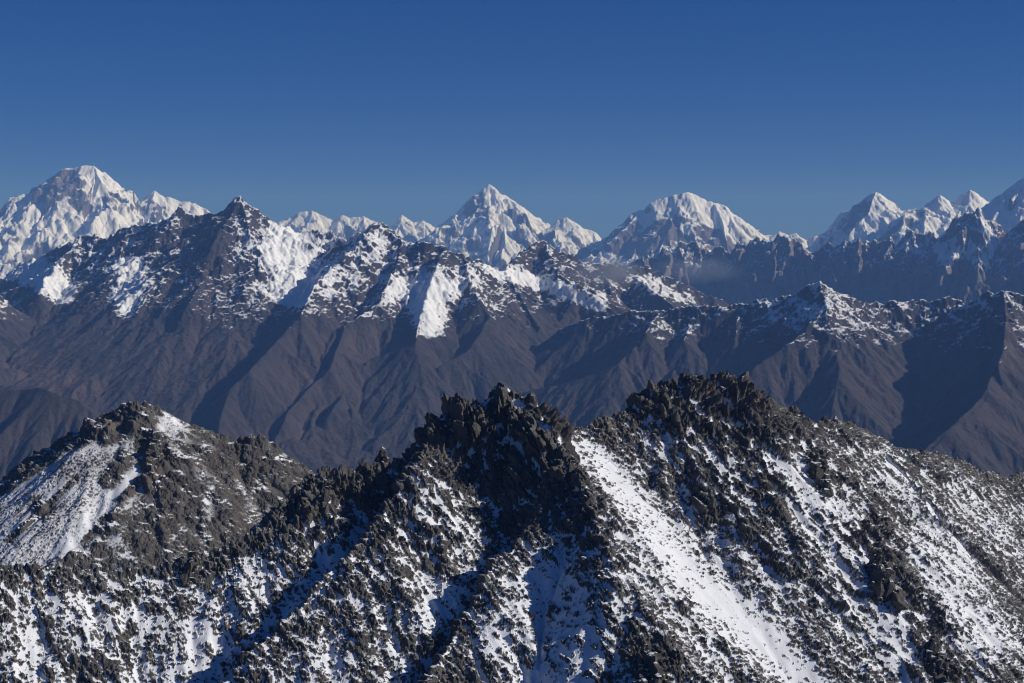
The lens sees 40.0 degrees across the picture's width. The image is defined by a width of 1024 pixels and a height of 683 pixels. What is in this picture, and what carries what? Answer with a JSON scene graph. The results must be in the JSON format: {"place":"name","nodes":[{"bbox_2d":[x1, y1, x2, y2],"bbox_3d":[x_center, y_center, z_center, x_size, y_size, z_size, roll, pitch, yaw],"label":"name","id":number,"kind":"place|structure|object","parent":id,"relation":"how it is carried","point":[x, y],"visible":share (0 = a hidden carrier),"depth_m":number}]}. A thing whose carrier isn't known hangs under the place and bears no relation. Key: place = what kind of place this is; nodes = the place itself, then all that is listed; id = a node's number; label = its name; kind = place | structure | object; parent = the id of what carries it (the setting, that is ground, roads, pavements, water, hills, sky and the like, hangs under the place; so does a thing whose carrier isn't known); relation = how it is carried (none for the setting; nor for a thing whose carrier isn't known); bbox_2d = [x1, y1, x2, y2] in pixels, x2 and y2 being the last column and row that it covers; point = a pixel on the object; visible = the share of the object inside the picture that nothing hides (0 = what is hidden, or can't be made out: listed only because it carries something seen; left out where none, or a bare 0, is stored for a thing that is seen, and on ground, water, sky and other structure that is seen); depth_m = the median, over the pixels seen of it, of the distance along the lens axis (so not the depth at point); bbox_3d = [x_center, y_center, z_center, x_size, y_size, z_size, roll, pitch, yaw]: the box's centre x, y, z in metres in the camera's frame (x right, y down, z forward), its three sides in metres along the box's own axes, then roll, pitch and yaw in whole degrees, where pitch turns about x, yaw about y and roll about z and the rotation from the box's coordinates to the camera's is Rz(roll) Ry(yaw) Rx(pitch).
{"place":"outdoors","nodes":[
{"label":"outdoors","id":0,"kind":"place"},
{"bbox_2d":[0,387,100,479],"bbox_3d":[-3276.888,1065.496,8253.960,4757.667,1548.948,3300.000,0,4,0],"label":"brown spur","id":1,"kind":"structure","parent":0,"point":[37,419],"depth_m":8249.43},
{"bbox_2d":[0,165,208,263],"bbox_3d":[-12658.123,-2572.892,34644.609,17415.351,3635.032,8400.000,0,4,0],"label":"snow peak","id":2,"kind":"structure","parent":0,"point":[61,207],"depth_m":34641.04},
{"bbox_2d":[0,400,314,571],"bbox_3d":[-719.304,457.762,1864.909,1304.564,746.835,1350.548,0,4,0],"label":"scree peak","id":3,"kind":"structure","parent":0,"point":[102,493],"depth_m":1788.33},
{"bbox_2d":[277,211,434,242],"bbox_3d":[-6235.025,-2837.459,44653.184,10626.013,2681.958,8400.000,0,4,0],"label":"snow peak","id":4,"kind":"structure","parent":0,"point":[402,227],"depth_m":45467.51},
{"bbox_2d":[0,196,729,473],"bbox_3d":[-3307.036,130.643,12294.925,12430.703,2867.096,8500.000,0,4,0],"label":"brown mountain range","id":5,"kind":"structure","parent":0,"point":[237,317],"depth_m":11828.11},
{"bbox_2d":[414,184,549,268],"bbox_3d":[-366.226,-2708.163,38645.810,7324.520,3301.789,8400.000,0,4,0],"label":"snow peak","id":6,"kind":"structure","parent":0,"point":[491,226],"depth_m":38450.28},
{"bbox_2d":[0,370,1023,682],"bbox_3d":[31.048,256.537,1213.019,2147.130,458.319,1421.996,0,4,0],"label":"rocky ridge","id":7,"kind":"structure","parent":0,"point":[716,536],"depth_m":1046.20},
{"bbox_2d":[142,431,161,461],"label":"rock tooth","id":8,"kind":"object","parent":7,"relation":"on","point":[154,449],"visible":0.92,"depth_m":1829.21},
{"bbox_2d":[179,551,200,586],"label":"rock tooth","id":9,"kind":"object","parent":7,"relation":"on","point":[192,571],"visible":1,"depth_m":1019.68},
{"bbox_2d":[320,479,331,515],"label":"rock tooth","id":10,"kind":"object","parent":7,"relation":"on","point":[326,494],"visible":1,"depth_m":1075.77},
{"bbox_2d":[374,447,390,471],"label":"rock tooth","id":11,"kind":"object","parent":7,"relation":"on","point":[382,459],"visible":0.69,"depth_m":1117.06},
{"bbox_2d":[440,413,456,450],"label":"summit crag","id":12,"kind":"structure","parent":7,"relation":"on","point":[451,436],"depth_m":1128.73},
{"bbox_2d":[565,456,576,489],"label":"rock tooth","id":13,"kind":"object","parent":7,"relation":"on","point":[571,464],"visible":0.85,"depth_m":1075.39},
{"bbox_2d":[579,488,594,514],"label":"rock tooth","id":14,"kind":"object","parent":7,"relation":"on","point":[586,504],"visible":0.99,"depth_m":1043.59},
{"bbox_2d":[632,644,668,682],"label":"buttress","id":15,"kind":"structure","parent":7,"relation":"on","point":[650,667],"depth_m":920.69},
{"bbox_2d":[709,372,737,393],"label":"summit crag","id":16,"kind":"structure","parent":7,"relation":"on","point":[722,389],"depth_m":1224.65},
{"bbox_2d":[809,447,833,497],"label":"rock tooth","id":17,"kind":"object","parent":7,"relation":"on","point":[822,479],"visible":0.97,"depth_m":1166.06},
{"bbox_2d":[867,547,908,610],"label":"buttress","id":18,"kind":"structure","parent":7,"relation":"on","point":[884,587],"depth_m":1073.22},
{"bbox_2d":[922,638,959,682],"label":"buttress","id":19,"kind":"structure","parent":7,"relation":"on","point":[936,671],"depth_m":1023.44},
{"bbox_2d":[0,0,1023,239],"label":"sky","id":20,"kind":"structure","parent":0,"point":[784,115]},
{"bbox_2d":[536,217,601,255],"bbox_3d":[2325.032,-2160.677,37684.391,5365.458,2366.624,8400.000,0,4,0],"label":"snow peak","id":21,"kind":"structure","parent":0,"point":[566,235],"depth_m":38417.03},
{"bbox_2d":[575,192,817,264],"bbox_3d":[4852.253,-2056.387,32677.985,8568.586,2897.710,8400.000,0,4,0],"label":"snow peak","id":22,"kind":"structure","parent":0,"point":[672,222],"depth_m":33259.69},
{"bbox_2d":[521,281,1023,477],"bbox_3d":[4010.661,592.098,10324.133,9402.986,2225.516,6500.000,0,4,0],"label":"brown ridge","id":23,"kind":"structure","parent":0,"point":[944,375],"depth_m":10267.68},
{"bbox_2d":[614,207,1023,304],"bbox_3d":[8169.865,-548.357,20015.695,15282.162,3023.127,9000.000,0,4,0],"label":"dark cliff range","id":24,"kind":"structure","parent":0,"point":[967,257],"depth_m":19028.33},
{"bbox_2d":[806,192,913,251],"bbox_3d":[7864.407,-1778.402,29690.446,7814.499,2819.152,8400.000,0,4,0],"label":"snow peak","id":25,"kind":"structure","parent":0,"point":[870,217],"depth_m":30444.25},
{"bbox_2d":[874,190,988,245],"bbox_3d":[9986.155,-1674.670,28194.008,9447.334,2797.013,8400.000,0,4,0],"label":"snow peak","id":26,"kind":"structure","parent":0,"point":[937,215],"depth_m":28959.13},
{"bbox_2d":[938,178,1023,237],"bbox_3d":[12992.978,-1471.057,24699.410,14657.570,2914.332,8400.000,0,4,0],"label":"snow peak","id":27,"kind":"structure","parent":0,"point":[1005,209],"depth_m":25480.66}
]}

